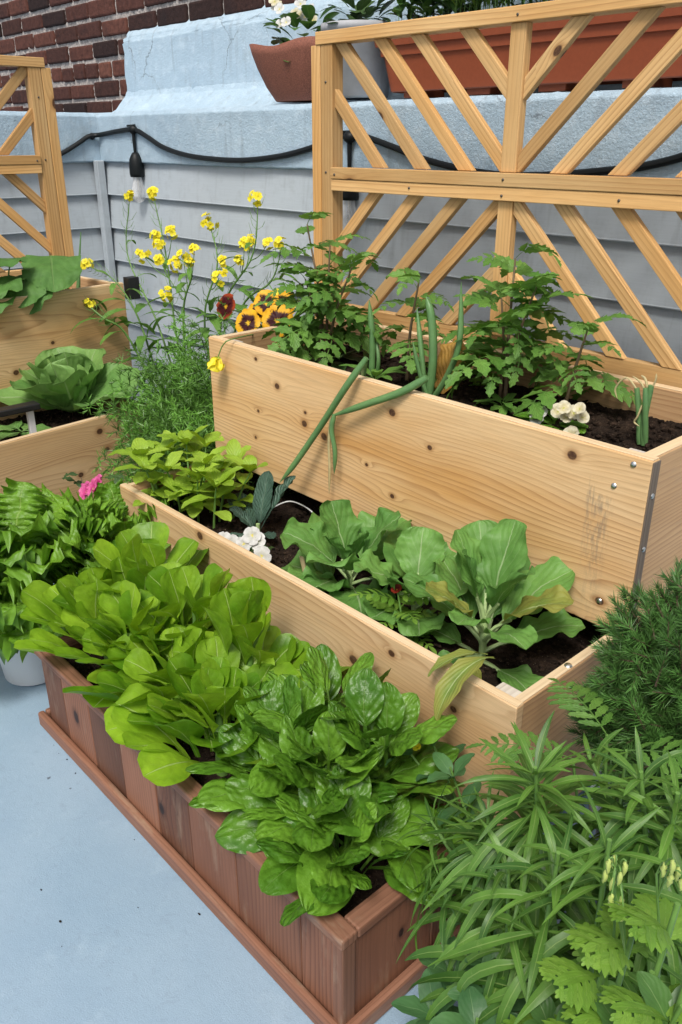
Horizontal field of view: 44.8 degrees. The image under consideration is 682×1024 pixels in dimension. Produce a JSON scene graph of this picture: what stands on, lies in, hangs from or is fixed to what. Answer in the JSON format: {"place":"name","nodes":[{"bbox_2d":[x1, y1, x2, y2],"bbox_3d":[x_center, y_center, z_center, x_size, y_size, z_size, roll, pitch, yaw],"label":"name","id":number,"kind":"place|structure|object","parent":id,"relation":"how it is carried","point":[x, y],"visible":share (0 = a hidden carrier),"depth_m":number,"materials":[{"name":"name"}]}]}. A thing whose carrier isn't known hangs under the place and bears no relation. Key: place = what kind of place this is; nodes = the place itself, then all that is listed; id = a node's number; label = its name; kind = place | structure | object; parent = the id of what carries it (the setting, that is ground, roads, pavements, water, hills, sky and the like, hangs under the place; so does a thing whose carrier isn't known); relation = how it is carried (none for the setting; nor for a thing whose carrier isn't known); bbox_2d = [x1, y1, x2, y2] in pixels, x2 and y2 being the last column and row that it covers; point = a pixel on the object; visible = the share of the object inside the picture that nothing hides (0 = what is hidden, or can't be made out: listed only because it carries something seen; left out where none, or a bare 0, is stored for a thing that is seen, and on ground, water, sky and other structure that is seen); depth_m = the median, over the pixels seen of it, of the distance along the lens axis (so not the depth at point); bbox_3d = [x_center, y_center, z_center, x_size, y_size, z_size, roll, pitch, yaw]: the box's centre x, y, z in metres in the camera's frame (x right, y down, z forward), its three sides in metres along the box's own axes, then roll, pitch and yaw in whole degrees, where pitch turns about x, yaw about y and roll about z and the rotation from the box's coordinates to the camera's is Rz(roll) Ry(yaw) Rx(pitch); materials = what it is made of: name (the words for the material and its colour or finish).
{"place":"outdoors","nodes":[
{"label":"outdoors","id":0,"kind":"place"},
{"bbox_2d":[70,258,192,408],"bbox_3d":[-0.935,-0.687,3.321,0.903,0.608,0.421,3,24,6],"label":"yellow mustard","id":1,"kind":"object","parent":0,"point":[140,340],"visible":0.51,"depth_m":3.27,"materials":[{"name":"green plant"}]},
{"bbox_2d":[180,190,295,360],"bbox_3d":[-0.412,-0.724,3.101,0.552,0.914,0.410,4,25,8],"label":"yellow mustard","id":2,"kind":"object","parent":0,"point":[246,243],"visible":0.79,"depth_m":2.98,"materials":[{"name":"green plant"}]},
{"bbox_2d":[0,458,595,1023],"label":"deck","id":3,"kind":"structure","parent":0,"point":[132,938],"depth_m":1.62,"materials":[{"name":"paint"}]},
{"bbox_2d":[0,650,44,685],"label":"white pot","id":4,"kind":"object","parent":3,"relation":"on","point":[28,671],"visible":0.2,"depth_m":2.29,"materials":[{"name":"white ceramic"}]},
{"bbox_2d":[0,477,103,664],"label":"frilly mustard","id":5,"kind":"object","parent":4,"relation":"in","point":[40,538],"visible":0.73,"depth_m":2.15,"materials":[{"name":"green plant"}]},
{"bbox_2d":[0,162,106,280],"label":"siding wall","id":6,"kind":"structure","parent":3,"relation":"on","point":[81,194],"depth_m":4.03,"materials":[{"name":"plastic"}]},
{"bbox_2d":[0,111,100,162],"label":"parapet coping","id":7,"kind":"object","parent":6,"relation":"on","point":[73,127],"visible":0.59,"depth_m":3.92,"materials":[{"name":"grey concrete"}]},
{"bbox_2d":[0,397,147,500],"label":"planter box","id":8,"kind":"object","parent":3,"relation":"on","point":[50,458],"visible":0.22,"depth_m":2.87,"materials":[{"name":"brown wood"}]},
{"bbox_2d":[0,405,106,441],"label":"soil","id":9,"kind":"structure","parent":8,"relation":"in","point":[52,418],"depth_m":3.16,"materials":[{"name":"brown soil"}]},
{"bbox_2d":[0,401,40,433],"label":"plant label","id":10,"kind":"object","parent":9,"relation":"on","point":[29,407],"visible":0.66,"depth_m":2.83,"materials":[{"name":"plastic"}]},
{"bbox_2d":[0,346,139,439],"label":"cabbage","id":11,"kind":"object","parent":9,"relation":"on","point":[68,378],"depth_m":3.05,"materials":[{"name":"green plant"}]},
{"bbox_2d":[0,276,131,402],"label":"planter box","id":12,"kind":"object","parent":8,"relation":"on","point":[52,323],"visible":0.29,"depth_m":3.18,"materials":[{"name":"brown wood"}]},
{"bbox_2d":[0,55,73,289],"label":"trellis","id":13,"kind":"object","parent":12,"relation":"attached to","point":[45,160],"visible":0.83,"depth_m":3.31,"materials":[{"name":"brown wood"}]},
{"bbox_2d":[123,276,140,299],"bbox_3d":[-0.859,-0.921,3.397,0.050,0.088,0.045,-21,32,-38],"label":"plastic corner","id":14,"kind":"object","parent":12,"relation":"attached to","point":[131,283],"visible":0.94,"depth_m":3.38,"materials":[{"name":"black plastic"}]},
{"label":"soil","id":15,"kind":"object","parent":12,"relation":"in","visible":0},
{"bbox_2d":[0,256,45,313],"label":"cucumber","id":16,"kind":"object","parent":15,"relation":"on","point":[14,286],"visible":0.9,"depth_m":3.04,"materials":[{"name":"green plant"}]},
{"bbox_2d":[21,255,81,314],"bbox_3d":[-1.131,-0.873,3.155,0.305,0.196,0.235,-21,32,-38],"label":"cucumber","id":17,"kind":"object","parent":15,"relation":"on","point":[52,274],"visible":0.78,"depth_m":3.12,"materials":[{"name":"green plant"}]},
{"bbox_2d":[76,232,80,287],"bbox_3d":[-1.070,-1.027,3.378,0.052,0.220,0.018,-21,32,-38],"label":"onion","id":18,"kind":"object","parent":15,"relation":"on","point":[78,283],"visible":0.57,"depth_m":3.39,"materials":[{"name":"green plant"}]},
{"bbox_2d":[121,186,230,398],"bbox_3d":[-0.722,-0.788,3.253,0.585,0.908,0.487,12,27,25],"label":"yellow mustard","id":19,"kind":"object","parent":8,"relation":"in","point":[188,260],"visible":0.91,"depth_m":3.18,"materials":[{"name":"green plant"}]},
{"bbox_2d":[62,472,123,499],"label":"pink geranium","id":20,"kind":"object","parent":3,"relation":"on","point":[86,488],"visible":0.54,"depth_m":2.56,"materials":[{"name":"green plant"}]},
{"bbox_2d":[61,476,185,575],"bbox_3d":[-0.606,0.087,2.383,0.440,0.381,0.441,-21,32,-38],"label":"frilly mustard","id":21,"kind":"object","parent":3,"relation":"on","point":[108,506],"visible":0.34,"depth_m":2.25,"materials":[{"name":"green plant"}]},
{"bbox_2d":[0,0,306,112],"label":"brick wall","id":22,"kind":"structure","parent":3,"relation":"on","point":[77,45],"depth_m":4.52,"materials":[{"name":"brown brick"}]},
{"bbox_2d":[122,0,552,91],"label":"upstand coating","id":23,"kind":"object","parent":22,"relation":"attached to","point":[204,52],"visible":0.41,"depth_m":3.68,"materials":[{"name":"grey paint"}]},
{"bbox_2d":[34,633,460,1023],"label":"planter box","id":24,"kind":"object","parent":3,"relation":"on","point":[336,968],"visible":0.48,"depth_m":1.53,"materials":[{"name":"brown wood"}]},
{"bbox_2d":[64,647,428,917],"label":"soil","id":25,"kind":"structure","parent":24,"relation":"in","point":[376,877],"depth_m":1.70,"materials":[{"name":"black soil"}]},
{"bbox_2d":[14,567,128,683],"bbox_3d":[-0.593,0.258,2.017,0.374,0.298,0.409,8,26,18],"label":"lettuce","id":26,"kind":"object","parent":25,"relation":"on","point":[45,603],"visible":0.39,"depth_m":1.96,"materials":[{"name":"green plant"}]},
{"bbox_2d":[54,580,191,707],"bbox_3d":[-0.458,0.300,1.929,0.418,0.295,0.376,-21,32,-38],"label":"lettuce","id":27,"kind":"object","parent":25,"relation":"on","point":[106,629],"visible":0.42,"depth_m":1.87,"materials":[{"name":"green plant"}]},
{"bbox_2d":[61,521,212,655],"bbox_3d":[-0.472,0.233,2.003,0.409,0.356,0.405,1,24,2],"label":"lettuce","id":28,"kind":"object","parent":25,"relation":"on","point":[137,555],"visible":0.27,"depth_m":1.99,"materials":[{"name":"green plant"}]},
{"bbox_2d":[62,624,239,744],"bbox_3d":[-0.347,0.367,1.803,0.464,0.276,0.387,-21,32,-38],"label":"lettuce","id":29,"kind":"object","parent":25,"relation":"on","point":[138,662],"visible":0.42,"depth_m":1.73,"materials":[{"name":"green plant"}]},
{"bbox_2d":[117,562,269,693],"bbox_3d":[-0.320,0.280,1.891,0.445,0.361,0.364,-21,32,-38],"label":"lettuce","id":30,"kind":"object","parent":25,"relation":"on","point":[187,591],"visible":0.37,"depth_m":1.83,"materials":[{"name":"green plant"}]},
{"bbox_2d":[111,636,300,785],"bbox_3d":[-0.257,0.426,1.666,0.394,0.280,0.337,-1,24,-2],"label":"lettuce","id":31,"kind":"object","parent":25,"relation":"on","point":[219,680],"visible":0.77,"depth_m":1.63,"materials":[{"name":"green plant"}]},
{"bbox_2d":[185,675,326,857],"bbox_3d":[-0.103,0.460,1.573,0.346,0.315,0.378,10,26,22],"label":"spinach","id":32,"kind":"object","parent":25,"relation":"on","point":[305,707],"visible":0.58,"depth_m":1.53,"materials":[{"name":"green plant"}]},
{"bbox_2d":[164,576,349,717],"bbox_3d":[-0.177,0.336,1.752,0.425,0.374,0.328,0,24,0],"label":"lettuce","id":33,"kind":"object","parent":25,"relation":"on","point":[239,617],"visible":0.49,"depth_m":1.73,"materials":[{"name":"green plant"}]},
{"bbox_2d":[215,705,449,915],"bbox_3d":[-0.026,0.506,1.484,0.370,0.304,0.380,-14,28,-28],"label":"spinach","id":34,"kind":"object","parent":25,"relation":"on","point":[239,831],"visible":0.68,"depth_m":1.43,"materials":[{"name":"green plant"}]},
{"bbox_2d":[240,644,443,806],"bbox_3d":[-0.017,0.435,1.597,0.423,0.342,0.359,-1,24,-3],"label":"spinach","id":35,"kind":"object","parent":25,"relation":"on","point":[321,666],"visible":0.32,"depth_m":1.57,"materials":[{"name":"green plant"}]},
{"bbox_2d":[256,766,444,926],"bbox_3d":[0.006,0.557,1.432,0.313,0.254,0.302,-5,25,-12],"label":"spinach","id":36,"kind":"object","parent":25,"relation":"on","point":[329,791],"visible":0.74,"depth_m":1.37,"materials":[{"name":"green plant"}]},
{"bbox_2d":[311,668,479,892],"bbox_3d":[0.081,0.474,1.492,0.338,0.356,0.436,-8,26,-17],"label":"spinach","id":37,"kind":"object","parent":25,"relation":"on","point":[378,712],"visible":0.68,"depth_m":1.48,"materials":[{"name":"green plant"}]},
{"bbox_2d":[120,465,641,834],"bbox_3d":[0.101,0.257,2.227,0.722,0.500,1.387,-21,32,-38],"label":"planter box","id":38,"kind":"object","parent":3,"relation":"on","point":[347,635],"visible":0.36,"depth_m":1.66,"materials":[{"name":"brown wood"}]},
{"bbox_2d":[168,474,606,687],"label":"soil","id":39,"kind":"structure","parent":38,"relation":"in","point":[544,657],"depth_m":1.85,"materials":[{"name":"black soil"}]},
{"bbox_2d":[107,425,267,527],"bbox_3d":[-0.440,-0.095,2.326,0.385,0.239,0.458,-21,32,-38],"label":"basil","id":40,"kind":"object","parent":39,"relation":"on","point":[212,465],"visible":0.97,"depth_m":2.30,"materials":[{"name":"green plant"}]},
{"bbox_2d":[218,526,273,561],"bbox_3d":[-0.248,0.070,2.123,0.154,0.110,0.171,0,24,1],"label":"primrose","id":41,"kind":"object","parent":39,"relation":"on","point":[253,538],"visible":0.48,"depth_m":2.06,"materials":[{"name":"white plant"}]},
{"bbox_2d":[227,471,295,538],"bbox_3d":[-0.229,-0.018,2.264,0.221,0.188,0.220,4,25,8],"label":"kale","id":42,"kind":"object","parent":39,"relation":"on","point":[262,505],"visible":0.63,"depth_m":2.25,"materials":[{"name":"green plant"}]},
{"bbox_2d":[274,501,312,511],"bbox_3d":[-0.121,-0.009,2.379,0.182,0.031,0.036,15,29,31],"label":"drip line","id":43,"kind":"object","parent":39,"relation":"on","point":[294,502],"visible":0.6,"depth_m":2.40,"materials":[{"name":"white plastic"}]},
{"bbox_2d":[299,556,305,570],"bbox_3d":[-0.086,0.145,1.978,0.028,0.087,0.011,3,24,7],"label":"plant marker","id":44,"kind":"object","parent":39,"relation":"on","point":[303,564],"visible":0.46,"depth_m":1.97,"materials":[{"name":"brown wood"}]},
{"bbox_2d":[280,499,411,616],"bbox_3d":[0.027,0.096,1.956,0.320,0.232,0.378,-21,32,-38],"label":"collard","id":45,"kind":"object","parent":39,"relation":"on","point":[332,532],"visible":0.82,"depth_m":1.95,"materials":[{"name":"green plant"}]},
{"bbox_2d":[348,584,448,654],"bbox_3d":[0.134,0.216,1.780,0.207,0.118,0.202,-21,32,-38],"label":"marigold","id":46,"kind":"object","parent":39,"relation":"on","point":[384,600],"visible":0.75,"depth_m":1.76,"materials":[{"name":"green plant"}]},
{"bbox_2d":[353,526,467,635],"bbox_3d":[0.174,0.154,1.841,0.302,0.221,0.317,-21,32,-38],"label":"collard","id":47,"kind":"object","parent":39,"relation":"on","point":[417,550],"visible":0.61,"depth_m":1.83,"materials":[{"name":"green plant"}]},
{"bbox_2d":[402,519,584,691],"bbox_3d":[0.301,0.192,1.673,0.324,0.326,0.370,-21,32,-38],"label":"collard","id":48,"kind":"object","parent":39,"relation":"on","point":[489,564],"visible":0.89,"depth_m":1.68,"materials":[{"name":"green plant"}]},
{"bbox_2d":[209,317,681,632],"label":"planter box","id":49,"kind":"object","parent":38,"relation":"on","point":[600,519],"visible":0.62,"depth_m":1.86,"materials":[{"name":"brown wood"}]},
{"bbox_2d":[290,340,681,451],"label":"soil","id":50,"kind":"structure","parent":49,"relation":"in","point":[616,427],"depth_m":2.00,"materials":[{"name":"brown soil"}]},
{"bbox_2d":[207,289,295,371],"bbox_3d":[-0.244,-0.606,2.610,0.330,0.179,0.608,-2,24,-4],"label":"pansy","id":51,"kind":"object","parent":50,"relation":"on","point":[251,317],"visible":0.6,"depth_m":2.68,"materials":[{"name":"yellow plant"}]},
{"bbox_2d":[277,340,333,357],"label":"seedling","id":52,"kind":"object","parent":50,"relation":"on","point":[291,348],"visible":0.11,"depth_m":2.52,"materials":[{"name":"green plant"}]},
{"bbox_2d":[254,211,392,365],"bbox_3d":[-0.046,-0.614,2.363,0.392,0.464,0.329,6,25,13],"label":"tomato plant","id":53,"kind":"object","parent":50,"relation":"on","point":[309,329],"visible":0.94,"depth_m":2.32,"materials":[{"name":"green plant"}]},
{"bbox_2d":[309,343,367,370],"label":"seedling","id":54,"kind":"object","parent":50,"relation":"on","point":[351,355],"visible":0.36,"depth_m":2.40,"materials":[{"name":"green plant"}]},
{"bbox_2d":[279,356,428,491],"bbox_3d":[0.041,-0.209,2.070,0.443,0.384,0.106,18,30,34],"label":"onion","id":55,"kind":"object","parent":50,"relation":"on","point":[361,368],"visible":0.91,"depth_m":2.02,"materials":[{"name":"green plant"}]},
{"bbox_2d":[338,364,405,380],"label":"seedling","id":56,"kind":"object","parent":50,"relation":"on","point":[378,373],"visible":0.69,"depth_m":2.25,"materials":[{"name":"green plant"}]},
{"bbox_2d":[368,300,380,376],"bbox_3d":[0.092,-0.468,2.253,0.027,0.210,0.045,-11,27,-24],"label":"onion","id":57,"kind":"object","parent":50,"relation":"on","point":[374,351],"visible":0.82,"depth_m":2.25,"materials":[{"name":"green plant"}]},
{"bbox_2d":[372,267,453,392],"bbox_3d":[0.193,-0.471,2.188,0.264,0.325,0.261,-21,32,-38],"label":"tomato plant","id":58,"kind":"object","parent":50,"relation":"on","point":[405,348],"visible":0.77,"depth_m":2.15,"materials":[{"name":"green plant"}]},
{"bbox_2d":[412,282,463,395],"bbox_3d":[0.228,-0.418,2.030,0.052,0.304,0.168,-21,32,-38],"label":"onion","id":59,"kind":"object","parent":50,"relation":"on","point":[428,387],"visible":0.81,"depth_m":2.04,"materials":[{"name":"green plant"}]},
{"bbox_2d":[435,338,465,393],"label":"withered leaf","id":60,"kind":"object","parent":50,"relation":"on","point":[446,353],"visible":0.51,"depth_m":2.14,"materials":[{"name":"yellow plant"}]},
{"bbox_2d":[473,393,533,414],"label":"seedling","id":61,"kind":"object","parent":50,"relation":"on","point":[503,409],"visible":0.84,"depth_m":2.03,"materials":[{"name":"green plant"}]},
{"bbox_2d":[428,242,593,398],"bbox_3d":[0.413,-0.442,2.022,0.388,0.418,0.390,9,26,19],"label":"tomato plant","id":62,"kind":"object","parent":50,"relation":"on","point":[510,323],"visible":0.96,"depth_m":1.98,"materials":[{"name":"green plant"}]},
{"bbox_2d":[514,400,589,434],"bbox_3d":[0.492,-0.220,1.887,0.150,0.106,0.181,-21,32,-38],"label":"primrose","id":63,"kind":"object","parent":50,"relation":"on","point":[566,412],"visible":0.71,"depth_m":1.84,"materials":[{"name":"white plant"}]},
{"bbox_2d":[513,312,646,421],"bbox_3d":[0.553,-0.333,1.964,0.324,0.302,0.260,-6,25,-12],"label":"tomato plant","id":64,"kind":"object","parent":50,"relation":"on","point":[548,399],"visible":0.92,"depth_m":1.92,"materials":[{"name":"green plant"}]},
{"bbox_2d":[614,373,656,445],"bbox_3d":[0.624,-0.227,1.777,0.025,0.159,0.096,-21,32,-38],"label":"onion","id":65,"kind":"object","parent":50,"relation":"on","point":[641,418],"visible":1,"depth_m":1.76,"materials":[{"name":"green plant"}]},
{"bbox_2d":[311,0,681,387],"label":"trellis","id":66,"kind":"object","parent":49,"relation":"attached to","point":[514,190],"visible":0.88,"depth_m":2.10,"materials":[{"name":"brown wood"}]},
{"bbox_2d":[428,649,494,720],"bbox_3d":[0.211,0.298,1.515,0.166,0.090,0.102,-21,32,-38],"label":"drooping leaf","id":67,"kind":"object","parent":38,"relation":"on","point":[456,676],"visible":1,"depth_m":1.47,"materials":[{"name":"plant"}]},
{"bbox_2d":[93,160,681,400],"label":"siding wall","id":68,"kind":"structure","parent":3,"relation":"on","point":[187,197],"depth_m":3.16,"materials":[{"name":"plastic"}]},
{"bbox_2d":[94,81,681,177],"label":"parapet coping","id":69,"kind":"object","parent":68,"relation":"on","point":[244,119],"visible":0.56,"depth_m":2.94,"materials":[{"name":"grey concrete"}]},
{"bbox_2d":[249,36,315,102],"bbox_3d":[-0.137,-1.621,3.049,0.276,0.193,0.446,-21,32,-38],"label":"clay bowl","id":70,"kind":"object","parent":69,"relation":"on","point":[289,81],"visible":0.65,"depth_m":2.96,"materials":[{"name":"ceramic"}]},
{"bbox_2d":[263,0,338,61],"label":"begonia","id":71,"kind":"object","parent":70,"relation":"in","point":[295,16],"visible":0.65,"depth_m":2.92,"materials":[{"name":"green plant"}]},
{"bbox_2d":[28,124,681,218],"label":"string light","id":72,"kind":"object","parent":69,"relation":"attached to","point":[136,167],"visible":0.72,"depth_m":3.02,"materials":[{"name":"black plastic"}]},
{"bbox_2d":[321,20,389,99],"bbox_3d":[0.059,-1.538,2.828,0.256,0.223,0.256,-21,32,-38],"label":"grey pot","id":73,"kind":"object","parent":69,"relation":"on","point":[368,53],"visible":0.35,"depth_m":2.75,"materials":[{"name":"grey ceramic"}]},
{"bbox_2d":[321,0,394,23],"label":"dark begonia","id":74,"kind":"object","parent":73,"relation":"in","point":[362,8],"visible":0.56,"depth_m":2.73,"materials":[{"name":"green plant"}]},
{"bbox_2d":[374,7,681,98],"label":"terracotta trough","id":75,"kind":"object","parent":69,"relation":"on","point":[589,46],"visible":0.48,"depth_m":2.26,"materials":[{"name":"ceramic"}]},
{"bbox_2d":[385,738,514,886],"bbox_3d":[0.219,0.602,1.507,0.288,0.427,0.200,4,25,8],"label":"leafy herb","id":76,"kind":"object","parent":3,"relation":"on","point":[443,763],"visible":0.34,"depth_m":1.44,"materials":[{"name":"green plant"}]},
{"bbox_2d":[391,929,529,1023],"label":"leafy herb","id":77,"kind":"object","parent":3,"relation":"on","point":[472,1005],"visible":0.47,"depth_m":1.16,"materials":[{"name":"green plant"}]},
{"bbox_2d":[395,770,591,970],"bbox_3d":[0.256,0.591,1.285,0.349,0.503,0.306,8,26,18],"label":"narrow leaved plant","id":78,"kind":"object","parent":3,"relation":"on","point":[448,927],"visible":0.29,"depth_m":1.23,"materials":[{"name":"green plant"}]},
{"bbox_3d":[0.320,0.956,1.053,0.320,0.188,0.320,-21,32,-38],"label":"round pot","id":79,"kind":"object","parent":3,"relation":"on","visible":0},
{"bbox_2d":[501,893,681,1023],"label":"chrysanthemum","id":80,"kind":"object","parent":79,"relation":"on","point":[596,948],"visible":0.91,"depth_m":0.84,"materials":[{"name":"green plant"}]},
{"bbox_2d":[655,858,681,978],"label":"bud sprig","id":81,"kind":"object","parent":80,"relation":"attached to","point":[663,869],"visible":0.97,"depth_m":0.76,"materials":[{"name":"plant"}]},
{"bbox_2d":[523,971,681,1023],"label":"leafy herb","id":82,"kind":"object","parent":79,"relation":"in","point":[657,995],"visible":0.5,"depth_m":0.81,"materials":[{"name":"green plant"}]},
{"bbox_2d":[542,970,681,1023],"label":"chrysanthemum","id":83,"kind":"object","parent":79,"relation":"on","point":[639,1008],"visible":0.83,"depth_m":0.78,"materials":[{"name":"green plant"}]},
{"bbox_3d":[-0.438,0.018,3.086,0.280,0.228,0.280,-21,32,-38],"label":"plastic pot","id":84,"kind":"object","parent":3,"relation":"on","visible":0},
{"bbox_2d":[79,295,290,504],"bbox_3d":[-0.431,-0.353,2.874,0.945,0.766,1.036,11,26,23],"label":"fennel","id":85,"kind":"object","parent":84,"relation":"in","point":[188,401],"visible":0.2,"depth_m":2.76,"materials":[{"name":"green plant"}]},
{"bbox_3d":[0.387,0.857,1.285,0.360,0.178,0.360,-21,32,-38],"label":"round pot","id":86,"kind":"object","parent":3,"relation":"on","visible":0},
{"bbox_2d":[408,710,621,999],"bbox_3d":[0.311,0.553,1.192,0.376,0.596,0.384,-21,32,-38],"label":"narrow leaved plant","id":87,"kind":"object","parent":86,"relation":"in","point":[549,768],"visible":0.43,"depth_m":1.10,"materials":[{"name":"green plant"}]},
{"bbox_2d":[602,854,627,976],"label":"bud sprig","id":88,"kind":"object","parent":87,"relation":"attached to","point":[616,879],"visible":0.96,"depth_m":0.81,"materials":[{"name":"plant"}]},
{"bbox_2d":[405,774,681,1023],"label":"narrow leaved plant","id":89,"kind":"object","parent":86,"relation":"in","point":[501,997],"visible":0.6,"depth_m":1.02,"materials":[{"name":"green plant"}]},
{"bbox_2d":[465,678,681,904],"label":"ferny herb","id":90,"kind":"object","parent":86,"relation":"in","point":[570,705],"visible":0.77,"depth_m":1.29,"materials":[{"name":"green plant"}]},
{"bbox_2d":[547,726,681,996],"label":"narrow leaved plant","id":91,"kind":"object","parent":86,"relation":"in","point":[658,842],"visible":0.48,"depth_m":1.01,"materials":[{"name":"green plant"}]},
{"bbox_2d":[589,761,648,903],"bbox_3d":[0.611,0.666,1.515,0.336,0.338,0.336,-21,32,-38],"label":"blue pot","id":92,"kind":"object","parent":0,"point":[590,808],"depth_m":1.49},
{"bbox_2d":[563,556,681,844],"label":"dwarf spruce","id":93,"kind":"object","parent":92,"relation":"in","point":[637,683],"visible":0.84,"depth_m":1.31,"materials":[{"name":"green plant"}]},
{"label":"soil","id":94,"kind":"object","parent":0,"visible":0},
{"bbox_2d":[386,0,482,20],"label":"trough herb","id":95,"kind":"object","parent":94,"relation":"on","point":[447,8],"visible":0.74,"depth_m":2.56,"materials":[{"name":"green plant"}]},
{"bbox_2d":[451,0,549,12],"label":"trough grass","id":96,"kind":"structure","parent":94,"relation":"on","point":[476,3],"depth_m":2.42,"materials":[{"name":"green plant"}]}
]}

